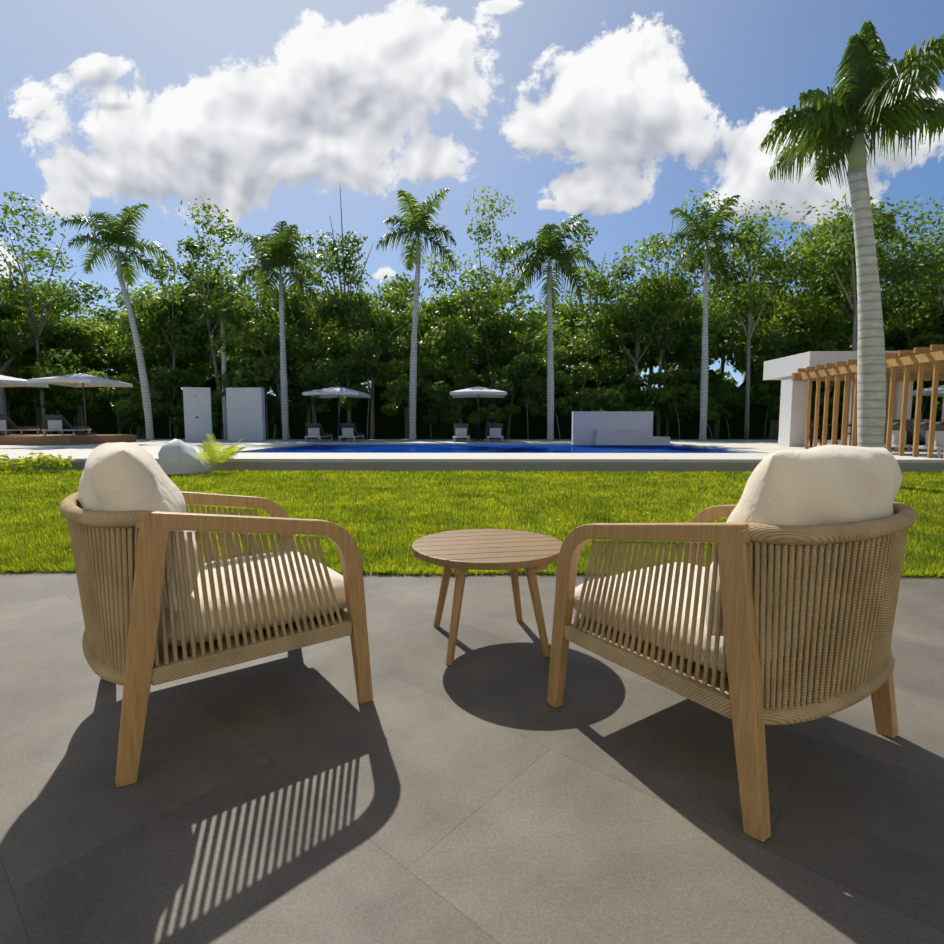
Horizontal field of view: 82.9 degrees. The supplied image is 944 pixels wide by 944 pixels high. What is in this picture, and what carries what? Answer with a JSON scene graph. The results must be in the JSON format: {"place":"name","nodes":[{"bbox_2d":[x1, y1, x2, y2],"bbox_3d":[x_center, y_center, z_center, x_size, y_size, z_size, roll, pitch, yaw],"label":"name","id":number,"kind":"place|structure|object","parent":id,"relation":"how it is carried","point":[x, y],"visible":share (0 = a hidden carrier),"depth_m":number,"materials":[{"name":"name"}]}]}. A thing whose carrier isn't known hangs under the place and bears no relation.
{"place":"outdoors","nodes":[
{"label":"outdoors","id":0,"kind":"place"},
{"bbox_2d":[183,387,265,440],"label":"wall panels","id":1,"kind":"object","parent":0,"point":[246,413],"depth_m":25.35,"materials":[{"name":"white paint"}]},
{"bbox_2d":[0,571,943,943],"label":"patio floor","id":2,"kind":"structure","parent":0,"point":[480,791],"depth_m":1.44,"materials":[{"name":"grey tile"}]},
{"bbox_2d":[59,442,372,786],"bbox_3d":[-0.951,0.361,1.980,0.888,0.954,0.824,-4,6,-37],"label":"lounge chair","id":3,"kind":"object","parent":2,"relation":"on","point":[161,601],"visible":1,"depth_m":1.62,"materials":[{"name":"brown wood"}]},
{"bbox_2d":[0,562,943,576],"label":"patio edge","id":4,"kind":"object","parent":2,"relation":"on","point":[408,571],"visible":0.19,"depth_m":3.61,"materials":[{"name":"green plant"}]},
{"bbox_2d":[412,529,562,664],"bbox_3d":[0.075,0.560,2.486,0.700,0.465,0.695,-1,5,-11],"label":"side table","id":5,"kind":"object","parent":2,"relation":"on","point":[460,552],"visible":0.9,"depth_m":2.33,"materials":[{"name":"brown wood"}]},
{"bbox_2d":[547,445,917,841],"bbox_3d":[0.848,0.379,1.766,0.824,0.954,0.888,-3,6,-33],"label":"lounge chair","id":6,"kind":"object","parent":2,"relation":"on","point":[788,588],"visible":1,"depth_m":1.38,"materials":[{"name":"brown wood"}]},
{"bbox_2d":[0,439,943,462],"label":"pool deck","id":7,"kind":"structure","parent":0,"point":[758,451],"depth_m":13.98,"materials":[{"name":"concrete"}]},
{"bbox_2d":[0,434,135,444],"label":"timber platform","id":8,"kind":"structure","parent":7,"relation":"on","point":[35,439],"depth_m":19.89,"materials":[{"name":"brown wood"}]},
{"bbox_2d":[0,415,39,435],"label":"lounger","id":9,"kind":"object","parent":8,"relation":"on","point":[7,423],"visible":1,"depth_m":21.04,"materials":[{"name":"grey"}]},
{"bbox_2d":[0,375,48,434],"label":"umbrella","id":10,"kind":"object","parent":8,"relation":"on","point":[6,381],"visible":1,"depth_m":22.22,"materials":[{"name":"white fabric"}]},
{"bbox_2d":[41,415,91,435],"bbox_3d":[-16.262,-1.876,21.500,0.720,0.812,2.000,-1,5,-7],"label":"lounger","id":11,"kind":"object","parent":8,"relation":"on","point":[58,423],"visible":0.92,"depth_m":20.74,"materials":[{"name":"grey"}]},
{"bbox_2d":[27,373,132,434],"bbox_3d":[-15.951,-2.794,22.016,2.514,2.550,2.514,0,5,1],"label":"umbrella","id":12,"kind":"object","parent":8,"relation":"on","point":[83,380],"visible":1,"depth_m":21.68,"materials":[{"name":"white fabric"}]},
{"bbox_2d":[302,386,370,440],"bbox_3d":[-6.200,-2.723,24.862,2.514,2.550,2.514,0,5,1],"label":"umbrella","id":13,"kind":"object","parent":7,"relation":"on","point":[338,392],"visible":0.96,"depth_m":24.05,"materials":[{"name":"white fabric"}]},
{"bbox_2d":[0,462,943,472],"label":"pool curb","id":14,"kind":"structure","parent":7,"relation":"attached to","point":[529,466],"depth_m":11.66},
{"bbox_2d":[450,385,506,440],"bbox_3d":[0.299,-2.713,24.747,2.514,2.550,2.514,0,5,1],"label":"umbrella","id":15,"kind":"object","parent":7,"relation":"on","point":[478,391],"visible":1,"depth_m":23.88,"materials":[{"name":"white fabric"}]},
{"bbox_2d":[248,445,746,452],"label":"pool water","id":16,"kind":"structure","parent":7,"relation":"on","point":[493,449],"depth_m":17.55,"materials":[{"name":"blue liquid"}]},
{"bbox_2d":[571,411,669,444],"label":"fountain wall","id":17,"kind":"structure","parent":7,"relation":"on","point":[612,427],"depth_m":20.15,"materials":[{"name":"white paint"}]},
{"bbox_2d":[763,344,943,458],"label":"pool pavilion","id":18,"kind":"structure","parent":7,"relation":"on","point":[797,374],"depth_m":16.37,"materials":[{"name":"white paint"}]},
{"bbox_2d":[884,422,925,447],"bbox_3d":[11.500,-0.846,13.468,2.000,0.812,0.720,0,5,1],"label":"lounge chair","id":19,"kind":"object","parent":7,"relation":"on","point":[909,433],"visible":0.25,"depth_m":13.39,"materials":[{"name":"grey"}]},
{"bbox_2d":[912,422,943,457],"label":"lounge chair","id":20,"kind":"object","parent":7,"relation":"on","point":[939,439],"visible":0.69,"depth_m":12.27,"materials":[{"name":"grey"}]},
{"bbox_2d":[0,0,943,395],"label":"sky","id":21,"kind":"structure","parent":0,"point":[609,112],"materials":[{"name":"blue"}]},
{"bbox_2d":[0,438,943,573],"bbox_3d":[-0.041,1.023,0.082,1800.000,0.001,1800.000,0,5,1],"label":"lawn ground","id":22,"kind":"structure","parent":0,"point":[485,490],"depth_m":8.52,"materials":[{"name":"green plant"}]},
{"bbox_2d":[4,370,47,433],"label":"tree","id":23,"kind":"object","parent":22,"relation":"on","point":[18,396],"visible":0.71,"depth_m":32.68,"materials":[{"name":"green plant"}]},
{"bbox_2d":[0,452,75,473],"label":"yellow shrubs","id":24,"kind":"object","parent":22,"relation":"on","point":[27,462],"visible":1,"depth_m":11.14,"materials":[{"name":"green plant"}]},
{"bbox_2d":[0,191,89,433],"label":"emergent tree","id":25,"kind":"object","parent":22,"relation":"on","point":[28,283],"visible":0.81,"depth_m":30.96,"materials":[{"name":"green plant"}]},
{"bbox_2d":[15,348,80,433],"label":"tree","id":26,"kind":"object","parent":22,"relation":"on","point":[28,389],"visible":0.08,"depth_m":32.17,"materials":[{"name":"green plant"}]},
{"bbox_2d":[0,285,103,433],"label":"tree","id":27,"kind":"object","parent":22,"relation":"on","point":[17,344],"visible":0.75,"depth_m":30.43,"materials":[{"name":"green plant"}]},
{"bbox_2d":[0,280,128,433],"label":"jungle tree","id":28,"kind":"object","parent":22,"relation":"on","point":[77,344],"visible":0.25,"depth_m":33.91,"materials":[{"name":"green plant"}]},
{"bbox_2d":[39,374,103,434],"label":"tree","id":29,"kind":"object","parent":22,"relation":"on","point":[52,405],"visible":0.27,"depth_m":31.91,"materials":[{"name":"green plant"}]},
{"bbox_2d":[20,304,126,432],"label":"jungle tree","id":30,"kind":"object","parent":22,"relation":"on","point":[108,312],"visible":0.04,"depth_m":39.22,"materials":[{"name":"green plant"}]},
{"bbox_2d":[47,365,118,432],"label":"tree","id":31,"kind":"object","parent":22,"relation":"on","point":[90,393],"visible":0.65,"depth_m":30.66,"materials":[{"name":"green plant"}]},
{"bbox_2d":[42,315,165,434],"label":"jungle tree","id":32,"kind":"object","parent":22,"relation":"on","point":[101,351],"visible":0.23,"depth_m":34.30,"materials":[{"name":"green plant"}]},
{"bbox_2d":[60,203,175,439],"bbox_3d":[-16.881,-7.180,25.869,3.990,11.776,4.101,0,5,1],"label":"royal palm","id":33,"kind":"object","parent":22,"relation":"on","point":[118,236],"visible":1,"depth_m":25.62,"materials":[{"name":"green plant"}]},
{"bbox_2d":[85,370,166,434],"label":"tree","id":34,"kind":"object","parent":22,"relation":"on","point":[132,393],"visible":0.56,"depth_m":31.05,"materials":[{"name":"green plant"}]},
{"bbox_2d":[62,277,217,438],"bbox_3d":[-20.793,-7.034,34.886,8.022,9.914,6.782,0,5,1],"label":"jungle tree","id":35,"kind":"object","parent":22,"relation":"on","point":[150,351],"visible":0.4,"depth_m":33.47,"materials":[{"name":"green plant"}]},
{"bbox_2d":[110,397,181,429],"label":"tree","id":36,"kind":"object","parent":22,"relation":"on","point":[130,412],"visible":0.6,"depth_m":29.57,"materials":[{"name":"green plant"}]},
{"bbox_2d":[139,363,200,438],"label":"tree","id":37,"kind":"object","parent":22,"relation":"on","point":[168,378],"visible":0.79,"depth_m":29.59,"materials":[{"name":"green plant"}]},
{"bbox_2d":[112,252,237,438],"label":"jungle tree","id":38,"kind":"object","parent":22,"relation":"on","point":[157,311],"visible":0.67,"depth_m":32.01,"materials":[{"name":"green plant"}]},
{"bbox_2d":[113,278,244,389],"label":"jungle tree","id":39,"kind":"object","parent":22,"relation":"on","point":[152,293],"visible":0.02,"depth_m":35.20,"materials":[{"name":"green plant"}]},
{"bbox_2d":[141,393,220,427],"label":"jungle undergrowth","id":40,"kind":"object","parent":22,"relation":"on","point":[177,421],"visible":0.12,"depth_m":29.50,"materials":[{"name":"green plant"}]},
{"bbox_2d":[158,438,211,475],"bbox_3d":[-6.008,-0.277,11.021,1.086,0.827,0.763,0,5,1],"label":"limestone boulder","id":41,"kind":"object","parent":22,"relation":"on","point":[176,456],"visible":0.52,"depth_m":10.73,"materials":[{"name":"white stone"}]},
{"bbox_2d":[153,275,259,368],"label":"jungle tree","id":42,"kind":"object","parent":22,"relation":"on","point":[213,296],"visible":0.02,"depth_m":34.60,"materials":[{"name":"green plant"}]},
{"bbox_2d":[162,266,261,386],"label":"jungle tree","id":43,"kind":"object","parent":22,"relation":"on","point":[190,340],"visible":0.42,"depth_m":32.60,"materials":[{"name":"green plant"}]},
{"bbox_2d":[195,433,245,463],"bbox_3d":[-5.367,-0.495,11.314,1.517,0.653,1.251,1,5,15],"label":"plant","id":44,"kind":"object","parent":22,"relation":"on","point":[211,454],"visible":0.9,"depth_m":11.14,"materials":[{"name":"green plant"}]},
{"bbox_2d":[188,283,253,438],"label":"royal palm","id":45,"kind":"object","parent":22,"relation":"on","point":[224,327],"visible":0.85,"depth_m":28.09,"materials":[{"name":"green plant"}]},
{"bbox_2d":[166,198,276,438],"bbox_3d":[-15.505,-8.326,31.553,6.789,13.071,7.727,0,5,1],"label":"emergent tree","id":46,"kind":"object","parent":22,"relation":"on","point":[191,249],"visible":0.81,"depth_m":31.17,"materials":[{"name":"green plant"}]},
{"bbox_2d":[211,389,267,428],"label":"jungle undergrowth","id":47,"kind":"object","parent":22,"relation":"on","point":[217,409],"visible":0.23,"depth_m":29.46,"materials":[{"name":"green plant"}]},
{"bbox_2d":[205,295,330,438],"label":"jungle tree","id":48,"kind":"object","parent":22,"relation":"on","point":[269,364],"visible":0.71,"depth_m":27.95,"materials":[{"name":"green plant"}]},
{"bbox_2d":[228,306,312,438],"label":"jungle tree","id":49,"kind":"object","parent":22,"relation":"on","point":[274,391],"visible":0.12,"depth_m":33.14,"materials":[{"name":"green plant"}]},
{"bbox_2d":[228,353,313,438],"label":"tree","id":50,"kind":"object","parent":22,"relation":"on","point":[295,389],"visible":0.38,"depth_m":29.14,"materials":[{"name":"green plant"}]},
{"bbox_2d":[264,392,288,424],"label":"jungle undergrowth","id":51,"kind":"object","parent":22,"relation":"on","point":[274,411],"visible":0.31,"depth_m":29.67,"materials":[{"name":"green plant"}]},
{"bbox_2d":[225,221,333,439],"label":"royal palm","id":52,"kind":"object","parent":22,"relation":"on","point":[279,253],"visible":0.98,"depth_m":25.96,"materials":[{"name":"green plant"}]},
{"bbox_2d":[226,243,366,438],"bbox_3d":[-9.739,-7.125,30.459,7.875,10.872,6.599,2,6,25],"label":"jungle tree","id":53,"kind":"object","parent":22,"relation":"on","point":[292,311],"visible":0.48,"depth_m":29.28,"materials":[{"name":"green plant"}]},
{"bbox_2d":[241,285,367,438],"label":"jungle tree","id":54,"kind":"object","parent":22,"relation":"on","point":[340,332],"visible":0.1,"depth_m":36.22,"materials":[{"name":"green plant"}]},
{"bbox_2d":[275,337,336,438],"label":"tree","id":55,"kind":"object","parent":22,"relation":"on","point":[303,400],"visible":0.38,"depth_m":30.38,"materials":[{"name":"green plant"}]},
{"bbox_2d":[297,334,363,438],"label":"tree","id":56,"kind":"object","parent":22,"relation":"on","point":[336,350],"visible":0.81,"depth_m":27.87,"materials":[{"name":"green plant"}]},
{"bbox_2d":[301,190,372,438],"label":"emergent tree","id":57,"kind":"object","parent":22,"relation":"on","point":[349,275],"visible":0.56,"depth_m":29.91,"materials":[{"name":"green plant"}]},
{"bbox_2d":[334,335,392,438],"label":"tree","id":58,"kind":"object","parent":22,"relation":"on","point":[364,346],"visible":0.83,"depth_m":28.19,"materials":[{"name":"green plant"}]},
{"bbox_2d":[316,281,425,431],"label":"jungle tree","id":59,"kind":"object","parent":22,"relation":"on","point":[384,354],"visible":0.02,"depth_m":37.49,"materials":[{"name":"green plant"}]},
{"bbox_2d":[317,283,425,438],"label":"jungle tree","id":60,"kind":"object","parent":22,"relation":"on","point":[369,318],"visible":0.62,"depth_m":29.65,"materials":[{"name":"green plant"}]},
{"bbox_2d":[343,272,464,438],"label":"jungle tree","id":61,"kind":"object","parent":22,"relation":"on","point":[393,283],"visible":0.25,"depth_m":35.98,"materials":[{"name":"green plant"}]},
{"bbox_2d":[375,358,438,438],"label":"tree","id":62,"kind":"object","parent":22,"relation":"on","point":[397,392],"visible":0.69,"depth_m":28.25,"materials":[{"name":"green plant"}]},
{"bbox_2d":[376,188,457,439],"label":"royal palm","id":63,"kind":"object","parent":22,"relation":"on","point":[417,224],"visible":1,"depth_m":25.30,"materials":[{"name":"green plant"}]},
{"bbox_2d":[0,347,842,438],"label":"forest","id":64,"kind":"object","parent":22,"relation":"on","point":[386,426],"depth_m":40.25,"materials":[{"name":"green plant"}]},
{"bbox_2d":[393,342,462,438],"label":"tree","id":65,"kind":"object","parent":22,"relation":"on","point":[423,357],"visible":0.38,"depth_m":29.24,"materials":[{"name":"green plant"}]},
{"bbox_2d":[421,379,489,438],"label":"tree","id":66,"kind":"object","parent":22,"relation":"on","point":[439,391],"visible":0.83,"depth_m":27.61,"materials":[{"name":"green plant"}]},
{"bbox_2d":[406,295,508,438],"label":"jungle tree","id":67,"kind":"object","parent":22,"relation":"on","point":[458,337],"visible":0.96,"depth_m":28.83,"materials":[{"name":"green plant"}]},
{"bbox_2d":[421,186,521,438],"bbox_3d":[-0.038,-9.009,30.932,6.149,14.544,7.356,0,5,1],"label":"emergent tree","id":68,"kind":"object","parent":22,"relation":"on","point":[486,294],"visible":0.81,"depth_m":30.40,"materials":[{"name":"green plant"}]},
{"bbox_2d":[429,276,534,438],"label":"jungle tree","id":69,"kind":"object","parent":22,"relation":"on","point":[477,368],"visible":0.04,"depth_m":36.32,"materials":[{"name":"green plant"}]},
{"bbox_2d":[470,368,518,438],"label":"tree","id":70,"kind":"object","parent":22,"relation":"on","point":[496,415],"visible":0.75,"depth_m":28.28,"materials":[{"name":"green plant"}]},
{"bbox_2d":[468,295,577,438],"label":"jungle tree","id":71,"kind":"object","parent":22,"relation":"on","point":[511,343],"visible":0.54,"depth_m":31.25,"materials":[{"name":"green plant"}]},
{"bbox_2d":[502,351,555,438],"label":"tree","id":72,"kind":"object","parent":22,"relation":"on","point":[527,388],"visible":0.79,"depth_m":28.25,"materials":[{"name":"green plant"}]},
{"bbox_2d":[496,312,598,399],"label":"jungle tree","id":73,"kind":"object","parent":22,"relation":"on","point":[572,334],"visible":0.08,"depth_m":36.86,"materials":[{"name":"green plant"}]},
{"bbox_2d":[505,213,598,439],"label":"royal palm","id":74,"kind":"object","parent":22,"relation":"on","point":[552,249],"visible":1,"depth_m":25.41,"materials":[{"name":"green plant"}]},
{"bbox_2d":[516,345,598,438],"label":"tree","id":75,"kind":"object","parent":22,"relation":"on","point":[563,383],"visible":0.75,"depth_m":28.33,"materials":[{"name":"green plant"}]},
{"bbox_2d":[546,225,635,410],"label":"emergent tree","id":76,"kind":"object","parent":22,"relation":"on","point":[598,286],"visible":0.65,"depth_m":31.27,"materials":[{"name":"green plant"}]},
{"bbox_2d":[556,387,629,416],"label":"jungle undergrowth","id":77,"kind":"object","parent":22,"relation":"on","point":[584,399],"visible":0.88,"depth_m":28.07,"materials":[{"name":"green plant"}]},
{"bbox_2d":[544,280,646,410],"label":"jungle tree","id":78,"kind":"object","parent":22,"relation":"on","point":[571,316],"visible":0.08,"depth_m":36.05,"materials":[{"name":"green plant"}]},
{"bbox_2d":[593,373,654,410],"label":"jungle undergrowth","id":79,"kind":"object","parent":22,"relation":"on","point":[633,383],"visible":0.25,"depth_m":29.27,"materials":[{"name":"green plant"}]},
{"bbox_2d":[565,269,688,389],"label":"jungle tree","id":80,"kind":"object","parent":22,"relation":"on","point":[615,337],"visible":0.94,"depth_m":29.48,"materials":[{"name":"green plant"}]},
{"bbox_2d":[615,384,669,417],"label":"jungle undergrowth","id":81,"kind":"object","parent":22,"relation":"on","point":[640,398],"visible":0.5,"depth_m":29.30,"materials":[{"name":"green plant"}]},
{"bbox_2d":[566,298,722,389],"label":"jungle tree","id":82,"kind":"object","parent":22,"relation":"on","point":[652,364],"visible":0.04,"depth_m":35.71,"materials":[{"name":"green plant"}]},
{"bbox_2d":[603,190,728,436],"bbox_3d":[11.363,-8.595,31.091,7.388,13.677,6.526,0,5,1],"label":"emergent tree","id":83,"kind":"object","parent":22,"relation":"on","point":[655,244],"visible":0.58,"depth_m":30.10,"materials":[{"name":"green plant"}]},
{"bbox_2d":[618,270,734,436],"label":"jungle tree","id":84,"kind":"object","parent":22,"relation":"on","point":[687,303],"visible":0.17,"depth_m":30.91,"materials":[{"name":"green plant"}]},
{"bbox_2d":[643,368,709,439],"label":"tree","id":85,"kind":"object","parent":22,"relation":"on","point":[673,391],"visible":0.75,"depth_m":28.52,"materials":[{"name":"green plant"}]},
{"bbox_2d":[662,388,742,439],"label":"tree","id":86,"kind":"object","parent":22,"relation":"on","point":[690,409],"visible":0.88,"depth_m":29.01,"materials":[{"name":"green plant"}]},
{"bbox_2d":[651,291,756,387],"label":"jungle tree","id":87,"kind":"object","parent":22,"relation":"on","point":[686,337],"visible":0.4,"depth_m":32.39,"materials":[{"name":"green plant"}]},
{"bbox_2d":[667,194,745,439],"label":"royal palm","id":88,"kind":"object","parent":22,"relation":"on","point":[711,231],"visible":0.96,"depth_m":25.56,"materials":[{"name":"green plant"}]},
{"bbox_2d":[651,275,796,439],"bbox_3d":[17.133,-7.469,36.042,10.419,10.572,9.832,2,5,19],"label":"jungle tree","id":89,"kind":"object","parent":22,"relation":"on","point":[716,420],"visible":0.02,"depth_m":35.67,"materials":[{"name":"green plant"}]},
{"bbox_2d":[670,200,798,439],"bbox_3d":[14.363,-8.114,28.031,8.197,13.264,4.949,-4,6,-37],"label":"emergent tree","id":90,"kind":"object","parent":22,"relation":"on","point":[755,247],"visible":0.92,"depth_m":27.08,"materials":[{"name":"green plant"}]},
{"bbox_2d":[708,377,764,439],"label":"tree","id":91,"kind":"object","parent":22,"relation":"on","point":[717,387],"visible":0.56,"depth_m":29.65,"materials":[{"name":"green plant"}]},
{"bbox_2d":[744,354,780,439],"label":"tree","id":92,"kind":"object","parent":22,"relation":"on","point":[756,375],"visible":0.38,"depth_m":29.30,"materials":[{"name":"green plant"}]},
{"bbox_2d":[723,281,850,439],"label":"jungle tree","id":93,"kind":"object","parent":22,"relation":"on","point":[761,332],"visible":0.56,"depth_m":29.69,"materials":[{"name":"green plant"}]},
{"bbox_2d":[728,233,855,353],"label":"emergent tree","id":94,"kind":"object","parent":22,"relation":"on","point":[824,346],"visible":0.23,"depth_m":29.78,"materials":[{"name":"green plant"}]},
{"bbox_2d":[742,264,857,353],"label":"jungle tree","id":95,"kind":"object","parent":22,"relation":"on","point":[821,330],"visible":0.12,"depth_m":30.57,"materials":[{"name":"green plant"}]},
{"bbox_2d":[810,393,842,432],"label":"jungle undergrowth","id":96,"kind":"object","parent":22,"relation":"on","point":[821,411],"visible":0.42,"depth_m":29.15,"materials":[{"name":"green plant"}]},
{"bbox_2d":[746,194,943,356],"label":"emergent tree","id":97,"kind":"object","parent":22,"relation":"on","point":[921,217],"visible":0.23,"depth_m":27.91,"materials":[{"name":"green plant"}]},
{"bbox_2d":[758,20,943,446],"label":"royal palm","id":98,"kind":"object","parent":22,"relation":"on","point":[868,90],"visible":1,"depth_m":8.44,"materials":[{"name":"green plant"}]},
{"bbox_2d":[763,187,943,350],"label":"emergent tree","id":99,"kind":"object","parent":22,"relation":"on","point":[815,262],"visible":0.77,"depth_m":25.12,"materials":[{"name":"green plant"}]},
{"bbox_2d":[826,205,906,350],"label":"tree","id":100,"kind":"object","parent":22,"relation":"on","point":[893,230],"visible":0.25,"depth_m":25.56,"materials":[{"name":"green plant"}]},
{"bbox_2d":[811,283,938,400],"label":"jungle tree","id":101,"kind":"object","parent":22,"relation":"on","point":[895,329],"visible":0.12,"depth_m":30.74,"materials":[{"name":"green plant"}]},
{"bbox_2d":[837,279,943,350],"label":"tree","id":102,"kind":"object","parent":22,"relation":"on","point":[924,339],"visible":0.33,"depth_m":28.79,"materials":[{"name":"green plant"}]},
{"bbox_2d":[877,221,943,330],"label":"emergent tree","id":103,"kind":"object","parent":22,"relation":"on","point":[930,294],"visible":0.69,"depth_m":26.33,"materials":[{"name":"green plant"}]},
{"bbox_2d":[912,381,943,418],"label":"jungle undergrowth","id":104,"kind":"object","parent":22,"relation":"on","point":[925,401],"visible":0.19,"depth_m":29.39,"materials":[{"name":"green plant"}]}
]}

